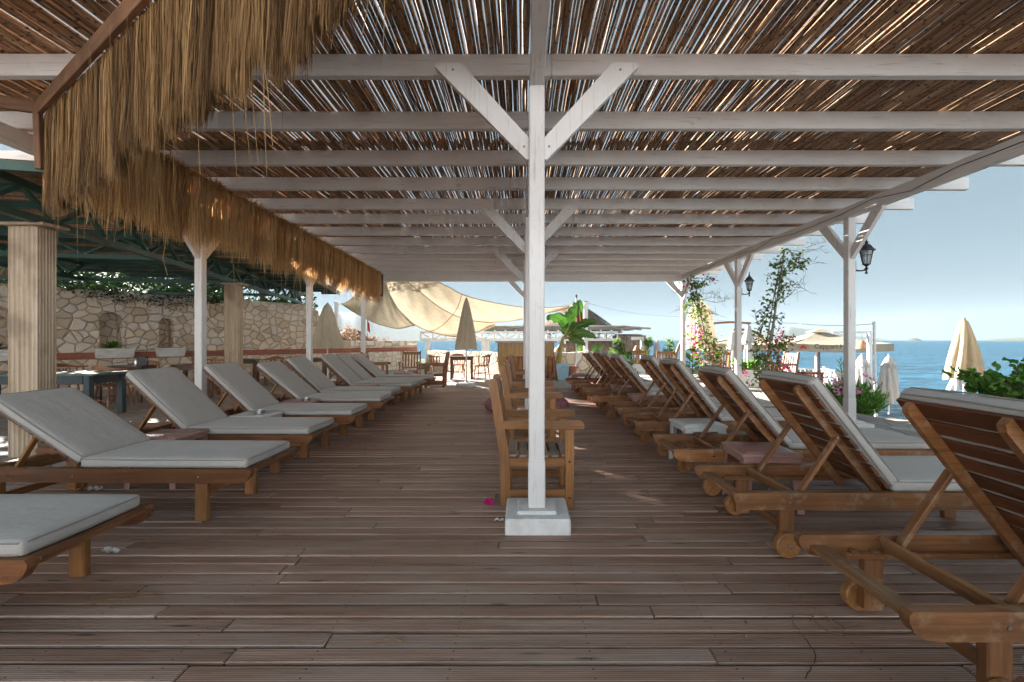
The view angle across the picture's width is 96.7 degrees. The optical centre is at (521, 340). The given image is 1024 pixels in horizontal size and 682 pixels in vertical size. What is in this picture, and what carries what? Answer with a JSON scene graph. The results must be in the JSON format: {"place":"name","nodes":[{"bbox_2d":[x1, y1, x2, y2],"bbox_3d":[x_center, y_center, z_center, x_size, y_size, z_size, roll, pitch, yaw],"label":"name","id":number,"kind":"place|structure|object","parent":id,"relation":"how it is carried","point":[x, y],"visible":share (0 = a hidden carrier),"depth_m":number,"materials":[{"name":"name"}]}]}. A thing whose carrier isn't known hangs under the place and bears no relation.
{"place":"outdoors","nodes":[
{"label":"outdoors","id":0,"kind":"place"},
{"bbox_2d":[0,267,425,368],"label":"hillside","id":1,"kind":"structure","parent":0,"point":[422,360],"depth_m":22.95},
{"bbox_2d":[0,267,84,288],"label":"garden tree","id":2,"kind":"object","parent":1,"relation":"on","point":[4,272],"visible":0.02,"depth_m":12.53,"materials":[{"name":"green plant"}]},
{"bbox_2d":[57,270,189,295],"bbox_3d":[-13.046,-1.510,14.507,4.448,5.186,3.996,0,0,0],"label":"garden tree","id":3,"kind":"object","parent":1,"relation":"on","point":[127,286],"visible":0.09,"depth_m":13.77,"materials":[{"name":"green plant"}]},
{"bbox_2d":[149,277,223,297],"bbox_3d":[-11.682,-1.238,16.245,3.814,4.643,3.987,0,0,0],"label":"garden tree","id":4,"kind":"object","parent":1,"relation":"on","point":[213,287],"visible":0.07,"depth_m":15.96,"materials":[{"name":"green plant"}]},
{"bbox_2d":[243,260,317,309],"bbox_3d":[-10.244,-2.791,18.319,4.474,7.347,3.596,0,0,26],"label":"garden tree","id":5,"kind":"object","parent":1,"relation":"on","point":[262,298],"visible":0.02,"depth_m":18.51,"materials":[{"name":"green plant"}]},
{"bbox_2d":[339,323,354,340],"bbox_3d":[-9.592,-0.236,24.626,1.064,1.372,1.332,0,0,0],"label":"dry shrub","id":6,"kind":"object","parent":1,"relation":"on","point":[346,336],"visible":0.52,"depth_m":24.47,"materials":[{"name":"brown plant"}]},
{"bbox_2d":[316,309,500,339],"bbox_3d":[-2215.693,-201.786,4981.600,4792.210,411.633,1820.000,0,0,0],"label":"hill","id":7,"kind":"structure","parent":0,"point":[353,319],"depth_m":4394.82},
{"bbox_2d":[0,369,921,490],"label":"paved terrace","id":8,"kind":"structure","parent":0,"point":[135,414],"depth_m":8.75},
{"bbox_2d":[0,370,129,412],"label":"table","id":9,"kind":"object","parent":8,"relation":"on","point":[88,380],"visible":0.71,"depth_m":7.71,"materials":[{"name":"grey paint"}]},
{"bbox_2d":[57,363,88,389],"bbox_3d":[-9.384,0.900,9.491,0.530,0.835,0.618,0,0,-15],"label":"captain chair","id":10,"kind":"object","parent":8,"relation":"on","point":[62,366],"visible":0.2,"depth_m":9.54,"materials":[{"name":"brown wood"}]},
{"bbox_2d":[92,366,132,408],"bbox_3d":[-8.009,0.900,8.866,0.618,0.835,0.530,0,0,15],"label":"captain chair","id":11,"kind":"object","parent":8,"relation":"on","point":[109,385],"visible":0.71,"depth_m":8.74,"materials":[{"name":"brown wood"}]},
{"bbox_2d":[96,365,156,403],"bbox_3d":[-8.450,0.933,9.750,0.800,0.762,0.800,0,0,-20],"label":"dining table","id":12,"kind":"object","parent":8,"relation":"on","point":[139,395],"visible":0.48,"depth_m":9.51,"materials":[{"name":"brown wood"}]},
{"bbox_2d":[134,356,147,365],"bbox_3d":[-8.237,0.453,9.838,0.228,0.200,0.122,0,0,-17],"label":"napkin holder","id":13,"kind":"object","parent":12,"relation":"on","point":[141,361],"visible":1,"depth_m":9.80,"materials":[{"name":"silver metal"}]},
{"bbox_2d":[0,158,341,456],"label":"steel shelter","id":14,"kind":"object","parent":8,"relation":"on","point":[29,255],"visible":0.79,"depth_m":6.00,"materials":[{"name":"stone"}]},
{"bbox_2d":[170,363,220,397],"bbox_3d":[-7.550,0.933,10.600,0.800,0.762,0.800,0,0,-20],"label":"dining table","id":15,"kind":"object","parent":8,"relation":"on","point":[185,367],"visible":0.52,"depth_m":10.35,"materials":[{"name":"brown wood"}]},
{"bbox_2d":[0,283,416,393],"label":"stone wall","id":16,"kind":"structure","parent":8,"relation":"on","point":[86,325],"depth_m":13.43,"materials":[{"name":"beige stone"}]},
{"bbox_2d":[94,348,135,358],"bbox_3d":[-10.890,0.346,12.193,0.270,0.267,0.806,0,0,34],"label":"wall planter","id":17,"kind":"object","parent":16,"relation":"attached to","point":[114,353],"visible":1,"depth_m":12.10,"materials":[{"name":"white paint"}]},
{"bbox_2d":[57,281,223,310],"bbox_3d":[-10.446,-1.269,12.973,0.381,0.869,4.740,0,0,34],"label":"wall ivy","id":18,"kind":"object","parent":16,"relation":"attached to","point":[219,298],"depth_m":12.44,"materials":[{"name":"green plant"}]},
{"bbox_2d":[155,347,186,356],"bbox_3d":[-10.195,0.346,13.230,0.270,0.267,0.685,0,0,34],"label":"wall planter","id":19,"kind":"object","parent":16,"relation":"attached to","point":[170,351],"visible":1,"depth_m":13.15,"materials":[{"name":"white paint"}]},
{"bbox_2d":[243,358,259,381],"bbox_3d":[-8.150,0.933,13.300,0.800,0.762,0.800,0,0,-23],"label":"dining table","id":20,"kind":"object","parent":8,"relation":"on","point":[250,361],"visible":0.23,"depth_m":13.09,"materials":[{"name":"brown wood"}]},
{"bbox_2d":[313,303,343,379],"bbox_3d":[-5.977,0.087,13.989,0.947,2.480,0.960,0,0,0],"label":"closed umbrella","id":21,"kind":"object","parent":8,"relation":"on","point":[326,334],"visible":0.89,"depth_m":13.76,"materials":[{"name":"beige fabric"}]},
{"bbox_2d":[361,351,390,373],"bbox_3d":[-4.207,0.823,13.149,0.730,0.985,0.582,0,0,-4],"label":"garden armchair","id":22,"kind":"object","parent":8,"relation":"on","point":[366,355],"visible":0.24,"depth_m":13.23,"materials":[{"name":"brown wood"}]},
{"bbox_2d":[398,351,420,373],"bbox_3d":[-3.421,0.823,13.957,0.582,0.985,0.730,0,0,-4],"label":"garden armchair","id":23,"kind":"object","parent":8,"relation":"on","point":[414,369],"visible":0.86,"depth_m":14.19,"materials":[{"name":"brown wood"}]},
{"bbox_2d":[422,352,449,387],"bbox_3d":[-2.413,0.823,12.851,0.730,0.985,0.582,0,0,-4],"label":"garden armchair","id":24,"kind":"object","parent":8,"relation":"on","point":[443,374],"visible":0.84,"depth_m":12.59,"materials":[{"name":"brown wood"}]},
{"bbox_2d":[450,353,465,377],"bbox_3d":[-2.259,0.900,16.184,0.618,0.835,0.530,0,0,-15],"label":"captain chair","id":25,"kind":"object","parent":8,"relation":"on","point":[462,364],"visible":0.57,"depth_m":16.22,"materials":[{"name":"brown wood"}]},
{"bbox_2d":[450,356,473,379],"bbox_3d":[-2.050,0.933,15.600,0.800,0.762,0.800,0,0,-7],"label":"dining table","id":26,"kind":"object","parent":8,"relation":"on","point":[452,358],"visible":1,"depth_m":15.23,"materials":[{"name":"brown wood"}]},
{"bbox_2d":[455,298,476,387],"bbox_3d":[-1.553,0.062,12.844,0.588,2.530,0.598,0,0,-39],"label":"closed umbrella","id":27,"kind":"object","parent":8,"relation":"on","point":[466,338],"visible":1,"depth_m":12.69,"materials":[{"name":"beige fabric"}]},
{"bbox_2d":[473,354,490,379],"bbox_3d":[-1.316,0.900,15.441,0.530,0.835,0.618,0,0,15],"label":"captain chair","id":28,"kind":"object","parent":8,"relation":"on","point":[488,356],"visible":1,"depth_m":15.29,"materials":[{"name":"brown wood"}]},
{"bbox_2d":[427,350,593,375],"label":"wall","id":29,"kind":"structure","parent":8,"relation":"on","point":[584,365],"depth_m":17.16,"materials":[{"name":"stone"}]},
{"bbox_2d":[420,331,617,361],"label":"lattice beam","id":30,"kind":"structure","parent":8,"relation":"on","point":[485,343],"depth_m":20.55,"materials":[{"name":"white paint"}]},
{"bbox_2d":[483,325,650,333],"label":"bar roof","id":31,"kind":"structure","parent":30,"relation":"on","point":[600,328],"depth_m":20.66,"materials":[{"name":"white paint"}]},
{"bbox_2d":[495,341,556,377],"bbox_3d":[0.149,0.676,15.750,2.090,1.278,0.620,0,0,0],"label":"bar counter","id":32,"kind":"object","parent":8,"relation":"on","point":[509,348],"visible":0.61,"depth_m":15.50,"materials":[{"name":"brown wood"}]},
{"bbox_2d":[545,356,557,379],"bbox_3d":[0.980,0.924,14.900,0.350,0.788,0.350,0,0,-28],"label":"bar stool","id":33,"kind":"object","parent":8,"relation":"on","point":[550,357],"visible":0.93,"depth_m":14.84,"materials":[{"name":"brown wood"}]},
{"bbox_2d":[556,364,568,379],"bbox_3d":[1.340,1.048,15.000,0.440,0.535,0.380,0,0,0],"label":"plant pot","id":34,"kind":"object","parent":8,"relation":"on","point":[562,371],"visible":0.81,"depth_m":14.83,"materials":[{"name":"ceramic"}]},
{"bbox_2d":[546,300,596,378],"bbox_3d":[1.632,-0.029,15.400,1.663,2.696,1.307,0,0,0],"label":"banana plant","id":35,"kind":"object","parent":8,"relation":"on","point":[573,330],"visible":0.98,"depth_m":15.34,"materials":[{"name":"green plant"}]},
{"bbox_2d":[545,302,610,351],"bbox_3d":[2.923,0.310,24.477,4.783,4.739,4.858,0,0,0],"label":"thatched hut","id":36,"kind":"object","parent":8,"relation":"on","point":[595,316],"visible":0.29,"depth_m":23.67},
{"bbox_2d":[566,341,611,351],"bbox_3d":[3.324,0.381,21.797,2.598,0.720,0.686,0,0,0],"label":"thatch screen","id":37,"kind":"object","parent":36,"relation":"hanging from","point":[607,346],"visible":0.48,"depth_m":21.48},
{"bbox_2d":[612,334,649,354],"bbox_3d":[5.691,0.360,23.877,1.886,1.349,1.046,0,0,0],"label":"thatch screen","id":38,"kind":"object","parent":36,"relation":"attached to","point":[628,341],"visible":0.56,"depth_m":23.38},
{"bbox_2d":[583,301,588,350],"bbox_3d":[2.462,0.196,17.400,0.229,3.368,0.200,0,0,0],"label":"sail post","id":39,"kind":"object","parent":8,"relation":"on","point":[585,310],"visible":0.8,"depth_m":17.32,"materials":[{"name":"wood"}]},
{"bbox_2d":[608,337,629,361],"bbox_3d":[2.835,0.693,13.605,0.952,1.574,0.768,0,0,12],"label":"young conifer","id":40,"kind":"object","parent":8,"relation":"on","point":[618,342],"visible":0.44,"depth_m":13.54,"materials":[{"name":"green plant"}]},
{"bbox_2d":[630,349,647,374],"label":"garden armchair","id":41,"kind":"object","parent":8,"relation":"on","point":[638,352],"visible":0.24,"depth_m":16.16,"materials":[{"name":"brown wood"}]},
{"bbox_2d":[642,335,654,374],"bbox_3d":[4.837,0.993,17.102,1.135,2.374,1.133,0,0,-44],"label":"young conifer","id":42,"kind":"object","parent":8,"relation":"on","point":[647,342],"visible":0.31,"depth_m":16.96,"materials":[{"name":"green plant"}]},
{"bbox_2d":[656,350,674,361],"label":"garden armchair","id":43,"kind":"object","parent":8,"relation":"on","point":[666,352],"visible":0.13,"depth_m":14.88,"materials":[{"name":"brown wood"}]},
{"bbox_2d":[686,348,701,377],"bbox_3d":[6.021,1.129,16.003,1.319,2.101,1.076,0,0,-26],"label":"young conifer","id":44,"kind":"object","parent":8,"relation":"on","point":[689,358],"visible":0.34,"depth_m":15.97,"materials":[{"name":"green plant"}]},
{"bbox_2d":[686,300,718,369],"bbox_3d":[6.082,0.394,15.481,1.147,3.573,1.145,0,0,0],"label":"closed umbrella","id":45,"kind":"object","parent":8,"relation":"on","point":[689,322],"visible":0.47,"depth_m":15.25,"materials":[{"name":"beige fabric"}]},
{"bbox_2d":[672,274,747,386],"bbox_3d":[5.070,-0.233,12.358,2.178,3.276,0.875,0,0,0],"label":"flowering creeper","id":46,"kind":"object","parent":8,"relation":"on","point":[707,341],"visible":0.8,"depth_m":12.38,"materials":[{"name":"green plant"}]},
{"bbox_2d":[675,321,754,361],"bbox_3d":[7.624,0.780,18.500,3.755,3.100,0.900,0,0,0],"label":"cantilever umbrella","id":47,"kind":"object","parent":8,"relation":"on","point":[747,336],"visible":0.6,"depth_m":18.41,"materials":[{"name":"white fabric"}]},
{"bbox_2d":[702,351,730,367],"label":"garden armchair","id":48,"kind":"object","parent":8,"relation":"on","point":[729,355],"visible":0.11,"depth_m":13.91,"materials":[{"name":"brown wood"}]},
{"bbox_2d":[734,369,763,387],"bbox_3d":[6.378,1.071,12.900,0.700,0.487,0.700,0,0,0],"label":"square planter","id":49,"kind":"object","parent":8,"relation":"on","point":[750,374],"visible":0.19,"depth_m":12.59,"materials":[{"name":"white paint"}]},
{"bbox_2d":[764,351,799,373],"bbox_3d":[7.357,0.823,12.901,0.730,0.985,0.582,0,0,-8],"label":"garden armchair","id":50,"kind":"object","parent":8,"relation":"on","point":[796,360],"visible":0.27,"depth_m":12.76,"materials":[{"name":"white wood"}]},
{"bbox_2d":[740,236,826,396],"bbox_3d":[5.713,-0.537,9.765,2.114,3.547,0.850,0,0,0],"label":"flowering creeper","id":51,"kind":"object","parent":8,"relation":"on","point":[757,364],"visible":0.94,"depth_m":9.68,"materials":[{"name":"green plant"}]},
{"bbox_2d":[824,357,889,415],"bbox_3d":[6.301,0.970,8.705,1.331,1.334,1.258,0,0,0],"label":"oleander bush","id":52,"kind":"object","parent":8,"relation":"on","point":[868,402],"visible":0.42,"depth_m":8.41,"materials":[{"name":"green plant"}]},
{"bbox_2d":[0,388,1023,681],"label":"wooden deck","id":53,"kind":"structure","parent":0,"point":[426,570],"depth_m":2.41,"materials":[{"name":"wood"}]},
{"bbox_2d":[0,494,153,584],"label":"sun lounger","id":54,"kind":"object","parent":53,"relation":"on","point":[36,530],"visible":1,"depth_m":2.18,"materials":[{"name":"fabric"}]},
{"bbox_2d":[88,592,159,604],"bbox_3d":[-1.976,1.274,2.257,0.325,0.012,0.073,0,0,-12],"label":"straw stalk","id":55,"kind":"object","parent":53,"relation":"on","point":[123,594],"visible":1,"depth_m":2.26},
{"bbox_2d":[0,387,297,520],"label":"sun lounger","id":56,"kind":"object","parent":53,"relation":"on","point":[86,438],"visible":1,"depth_m":3.31,"materials":[{"name":"fabric"}]},
{"bbox_2d":[123,429,208,488],"bbox_3d":[-3.200,1.060,4.130,0.446,0.440,0.446,0,0,-1],"label":"side table","id":57,"kind":"object","parent":53,"relation":"on","point":[179,434],"visible":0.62,"depth_m":4.09,"materials":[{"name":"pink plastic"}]},
{"bbox_2d":[125,367,339,473],"bbox_3d":[-3.086,0.783,4.665,2.208,0.994,0.716,0,0,1],"label":"sun lounger","id":58,"kind":"object","parent":53,"relation":"on","point":[177,398],"visible":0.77,"depth_m":4.49,"materials":[{"name":"beige fabric"}]},
{"bbox_2d":[228,411,282,416],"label":"side table","id":59,"kind":"object","parent":53,"relation":"on","point":[266,414],"visible":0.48,"depth_m":5.17,"materials":[{"name":"plastic"}]},
{"bbox_2d":[203,362,371,446],"bbox_3d":[-3.096,0.783,5.760,2.208,0.994,0.716,0,0,0],"label":"sun lounger","id":60,"kind":"object","parent":53,"relation":"on","point":[240,386],"visible":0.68,"depth_m":5.58,"materials":[{"name":"beige fabric"}]},
{"bbox_2d":[280,399,319,402],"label":"side table","id":61,"kind":"object","parent":53,"relation":"on","point":[300,401],"visible":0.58,"depth_m":6.26,"materials":[{"name":"pink plastic"}]},
{"bbox_2d":[232,361,394,426],"bbox_3d":[-3.126,0.800,6.967,2.208,0.959,0.716,0,0,-1],"label":"sun lounger","id":62,"kind":"object","parent":53,"relation":"on","point":[280,375],"visible":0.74,"depth_m":6.74,"materials":[{"name":"fabric"}]},
{"bbox_2d":[272,356,403,415],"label":"sun lounger","id":63,"kind":"object","parent":53,"relation":"on","point":[308,371],"visible":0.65,"depth_m":7.77,"materials":[{"name":"beige fabric"}]},
{"bbox_2d":[320,354,420,405],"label":"sun lounger","id":64,"kind":"object","parent":53,"relation":"on","point":[345,374],"visible":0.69,"depth_m":8.96,"materials":[{"name":"beige fabric"}]},
{"bbox_2d":[331,353,426,397],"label":"sun lounger","id":65,"kind":"object","parent":53,"relation":"on","point":[355,367],"visible":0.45,"depth_m":9.83,"materials":[{"name":"beige fabric"}]},
{"bbox_2d":[336,353,435,394],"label":"sun lounger","id":66,"kind":"object","parent":53,"relation":"on","point":[372,369],"visible":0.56,"depth_m":10.64,"materials":[{"name":"beige fabric"}]},
{"bbox_2d":[0,0,1023,534],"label":"pergola","id":67,"kind":"object","parent":53,"relation":"on","point":[922,106],"visible":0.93,"depth_m":4.17,"materials":[{"name":"white paint"}]},
{"bbox_2d":[0,0,416,262],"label":"straw fringe","id":68,"kind":"object","parent":67,"relation":"hanging from","point":[156,72],"visible":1,"depth_m":2.39,"materials":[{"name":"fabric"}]},
{"bbox_2d":[52,96,382,309],"bbox_3d":[-3.925,-1.347,8.434,0.508,1.526,9.632,0,0,-3],"label":"straw fringe","id":69,"kind":"object","parent":67,"relation":"hanging from","point":[190,199],"visible":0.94,"depth_m":5.71,"materials":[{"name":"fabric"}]},
{"bbox_2d":[742,272,754,295],"bbox_3d":[4.960,-1.230,9.980,0.310,0.540,0.208,0,0,0],"label":"wall lantern","id":70,"kind":"object","parent":67,"relation":"attached to","point":[748,280],"depth_m":9.94,"materials":[{"name":"black metal"}]},
{"bbox_2d":[692,141,1023,272],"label":"light cable","id":71,"kind":"object","parent":67,"relation":"attached to","point":[885,196],"visible":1,"depth_m":5.75,"materials":[{"name":"white metal"}]},
{"bbox_2d":[856,238,875,273],"bbox_3d":[4.960,-1.230,6.590,0.310,0.540,0.208,0,0,0],"label":"wall lantern","id":72,"kind":"object","parent":67,"relation":"attached to","point":[866,252],"depth_m":6.55,"materials":[{"name":"black metal"}]},
{"bbox_2d":[510,354,546,387],"bbox_3d":[0.123,0.787,9.200,0.730,0.985,0.582,0,0,-2],"label":"garden armchair","id":73,"kind":"object","parent":53,"relation":"on","point":[518,372],"visible":0.29,"depth_m":8.91,"materials":[{"name":"brown wood"}]},
{"bbox_2d":[505,359,553,408],"bbox_3d":[0.123,0.787,6.970,0.730,0.985,0.582,0,0,1],"label":"garden armchair","id":74,"kind":"object","parent":53,"relation":"on","point":[513,382],"visible":0.36,"depth_m":6.69,"materials":[{"name":"brown wood"}]},
{"bbox_2d":[500,363,562,441],"bbox_3d":[0.108,0.787,5.560,0.730,0.985,0.582,0,0,-1],"label":"garden armchair","id":75,"kind":"object","parent":53,"relation":"on","point":[552,394],"visible":0.56,"depth_m":5.28,"materials":[{"name":"brown wood"}]},
{"bbox_2d":[489,374,583,507],"bbox_3d":[0.113,0.787,3.745,0.730,0.985,0.582,0,0,0],"label":"garden armchair","id":76,"kind":"object","parent":53,"relation":"on","point":[562,460],"visible":0.91,"depth_m":3.47,"materials":[{"name":"brown wood"}]},
{"bbox_2d":[556,398,571,408],"bbox_3d":[0.640,1.178,8.350,0.465,0.260,0.465,0,0,-11],"label":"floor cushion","id":77,"kind":"object","parent":53,"relation":"on","point":[562,403],"visible":0.45,"depth_m":8.18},
{"bbox_2d":[565,350,650,396],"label":"sun lounger","id":78,"kind":"object","parent":53,"relation":"on","point":[591,359],"visible":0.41,"depth_m":10.38,"materials":[{"name":"beige fabric"}]},
{"bbox_2d":[572,350,652,401],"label":"sun lounger","id":79,"kind":"object","parent":53,"relation":"on","point":[597,354],"visible":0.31,"depth_m":9.83,"materials":[{"name":"beige fabric"}]},
{"bbox_2d":[579,352,657,407],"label":"sun lounger","id":80,"kind":"object","parent":53,"relation":"on","point":[605,357],"visible":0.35,"depth_m":8.69,"materials":[{"name":"brown wood"}]},
{"bbox_2d":[610,385,635,411],"bbox_3d":[1.870,1.060,8.330,0.446,0.440,0.446,0,0,3],"label":"side table","id":81,"kind":"object","parent":53,"relation":"on","point":[626,388],"visible":0.4,"depth_m":8.12,"materials":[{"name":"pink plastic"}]},
{"bbox_2d":[627,393,660,400],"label":"side table","id":82,"kind":"object","parent":53,"relation":"on","point":[638,396],"visible":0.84,"depth_m":6.90,"materials":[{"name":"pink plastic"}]},
{"bbox_2d":[586,353,714,418],"bbox_3d":[2.244,0.754,7.739,2.208,1.051,0.716,0,0,-1],"label":"sun lounger","id":83,"kind":"object","parent":53,"relation":"on","point":[631,375],"visible":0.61,"depth_m":7.47,"materials":[{"name":"wood"}]},
{"bbox_2d":[608,355,774,435],"bbox_3d":[2.384,0.745,6.410,2.208,1.071,0.716,0,0,0],"label":"sun lounger","id":84,"kind":"object","parent":53,"relation":"on","point":[649,364],"visible":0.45,"depth_m":6.19,"materials":[{"name":"wood"}]},
{"bbox_2d":[668,418,727,458],"bbox_3d":[1.820,1.060,4.720,0.446,0.440,0.446,0,0,-2],"label":"side table","id":85,"kind":"object","parent":53,"relation":"on","point":[688,425],"visible":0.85,"depth_m":4.58,"materials":[{"name":"plastic"}]},
{"bbox_2d":[622,358,786,456],"bbox_3d":[2.354,0.745,5.354,2.208,1.071,0.716,0,0,-1],"label":"sun lounger","id":86,"kind":"object","parent":53,"relation":"on","point":[693,393],"visible":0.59,"depth_m":5.13,"materials":[{"name":"wood"}]},
{"bbox_2d":[720,441,804,514],"bbox_3d":[1.870,1.060,3.575,0.446,0.440,0.446,0,0,4],"label":"side table","id":87,"kind":"object","parent":53,"relation":"on","point":[748,452],"visible":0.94,"depth_m":3.42,"materials":[{"name":"pink plastic"}]},
{"bbox_2d":[652,365,935,495],"bbox_3d":[2.364,0.754,4.065,2.208,1.051,0.716,0,0,1],"label":"sun lounger","id":88,"kind":"object","parent":53,"relation":"on","point":[743,406],"visible":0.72,"depth_m":3.85,"materials":[{"name":"wood"}]},
{"bbox_2d":[792,613,844,638],"bbox_3d":[1.321,1.274,2.032,0.227,0.012,0.176,0,0,0],"label":"straw stalk","id":89,"kind":"object","parent":53,"relation":"on","point":[817,623],"visible":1,"depth_m":2.05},
{"bbox_2d":[693,370,977,558],"bbox_3d":[2.359,0.745,3.010,2.208,1.071,0.716,0,0,0],"label":"sun lounger","id":90,"kind":"object","parent":53,"relation":"on","point":[825,428],"visible":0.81,"depth_m":2.79,"materials":[{"name":"wood"}]},
{"bbox_2d":[794,387,1023,681],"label":"sun lounger","id":91,"kind":"object","parent":53,"relation":"on","point":[974,443],"visible":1,"depth_m":1.91,"materials":[{"name":"wood"}]},
{"bbox_2d":[0,0,1023,339],"label":"sky","id":92,"kind":"structure","parent":0,"point":[949,258],"materials":[{"name":"blue"}]},
{"bbox_2d":[378,340,1023,419],"bbox_3d":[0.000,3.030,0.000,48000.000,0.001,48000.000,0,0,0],"label":"sea","id":93,"kind":"structure","parent":0,"point":[920,364],"depth_m":79.36,"materials":[{"name":"liquid"}]},
{"bbox_2d":[755,327,887,340],"bbox_3d":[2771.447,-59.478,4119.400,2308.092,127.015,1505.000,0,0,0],"label":"hill","id":94,"kind":"structure","parent":0,"point":[791,331],"depth_m":3764.31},
{"bbox_2d":[889,418,910,423],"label":"beach","id":95,"kind":"structure","parent":0,"point":[904,421],"depth_m":13.84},
{"bbox_2d":[832,331,871,373],"bbox_3d":[11.808,1.075,16.264,1.161,2.810,0.159,0,0,32],"label":"frame post","id":96,"kind":"object","parent":95,"relation":"on","point":[869,346],"visible":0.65,"depth_m":15.96,"materials":[{"name":"white metal"}]},
{"bbox_2d":[856,354,872,392],"bbox_3d":[10.707,1.351,14.291,0.584,1.858,0.600,0,0,42],"label":"closed umbrella","id":97,"kind":"object","parent":95,"relation":"on","point":[863,365],"visible":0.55,"depth_m":14.16,"materials":[{"name":"white fabric"}]},
{"bbox_2d":[872,321,877,416],"bbox_3d":[7.224,0.747,9.300,0.110,2.267,0.068,0,0,0],"label":"slim pole","id":98,"kind":"object","parent":95,"relation":"on","point":[874,356],"visible":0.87,"depth_m":9.28,"materials":[{"name":"white metal"}]},
{"bbox_2d":[878,354,899,413],"bbox_3d":[11.305,1.356,13.993,0.590,1.848,0.583,0,0,0],"label":"closed umbrella","id":99,"kind":"object","parent":95,"relation":"on","point":[888,377],"visible":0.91,"depth_m":13.85,"materials":[{"name":"white fabric"}]},
{"bbox_2d":[946,379,965,390],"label":"closed umbrella","id":100,"kind":"object","parent":95,"relation":"on","point":[954,384],"visible":0.49,"depth_m":15.88,"materials":[{"name":"white fabric"}]},
{"bbox_2d":[942,317,984,391],"bbox_3d":[10.393,0.746,10.687,0.740,2.568,0.728,0,0,0],"label":"closed umbrella","id":101,"kind":"object","parent":95,"relation":"on","point":[964,352],"visible":0.87,"depth_m":10.56,"materials":[{"name":"fabric"}]},
{"bbox_2d":[942,357,1023,399],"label":"geranium plant","id":102,"kind":"object","parent":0,"point":[992,382],"visible":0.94,"depth_m":4.91,"materials":[{"name":"green plant"}]},
{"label":"sail rope","id":103,"kind":"object","parent":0,"visible":0},
{"bbox_2d":[341,282,569,336],"bbox_3d":[-2.678,-1.191,16.764,9.434,2.152,5.751,0,0,0],"label":"shade sail","id":104,"kind":"object","parent":103,"relation":"hanging from","point":[435,307],"visible":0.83,"depth_m":16.33,"materials":[{"name":"fabric"}]},
{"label":"lower terrace","id":105,"kind":"structure","parent":0,"visible":0},
{"bbox_2d":[701,331,784,353],"bbox_3d":[11.248,0.879,22.996,3.815,2.902,3.823,0,0,16],"label":"square parasol","id":106,"kind":"object","parent":105,"relation":"on","point":[743,344],"visible":0.31,"depth_m":21.47,"materials":[{"name":"beige fabric"}]},
{"bbox_2d":[726,329,771,369],"bbox_3d":[10.236,0.910,20.000,2.398,2.840,0.900,0,0,0],"label":"cantilever umbrella","id":107,"kind":"object","parent":105,"relation":"on","point":[731,348],"visible":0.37,"depth_m":19.90,"materials":[{"name":"fabric"}]},
{"bbox_2d":[691,367,842,383],"bbox_3d":[12.333,1.880,22.947,7.843,0.900,3.740,0,0,4],"label":"balustrade","id":108,"kind":"object","parent":105,"relation":"on","point":[826,373],"visible":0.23,"depth_m":23.92,"materials":[{"name":"white metal"}]},
{"bbox_2d":[778,328,893,386],"bbox_3d":[14.509,0.874,22.196,4.217,2.911,4.225,0,0,12],"label":"square parasol","id":109,"kind":"object","parent":105,"relation":"on","point":[818,342],"visible":0.59,"depth_m":20.53,"materials":[{"name":"beige fabric"}]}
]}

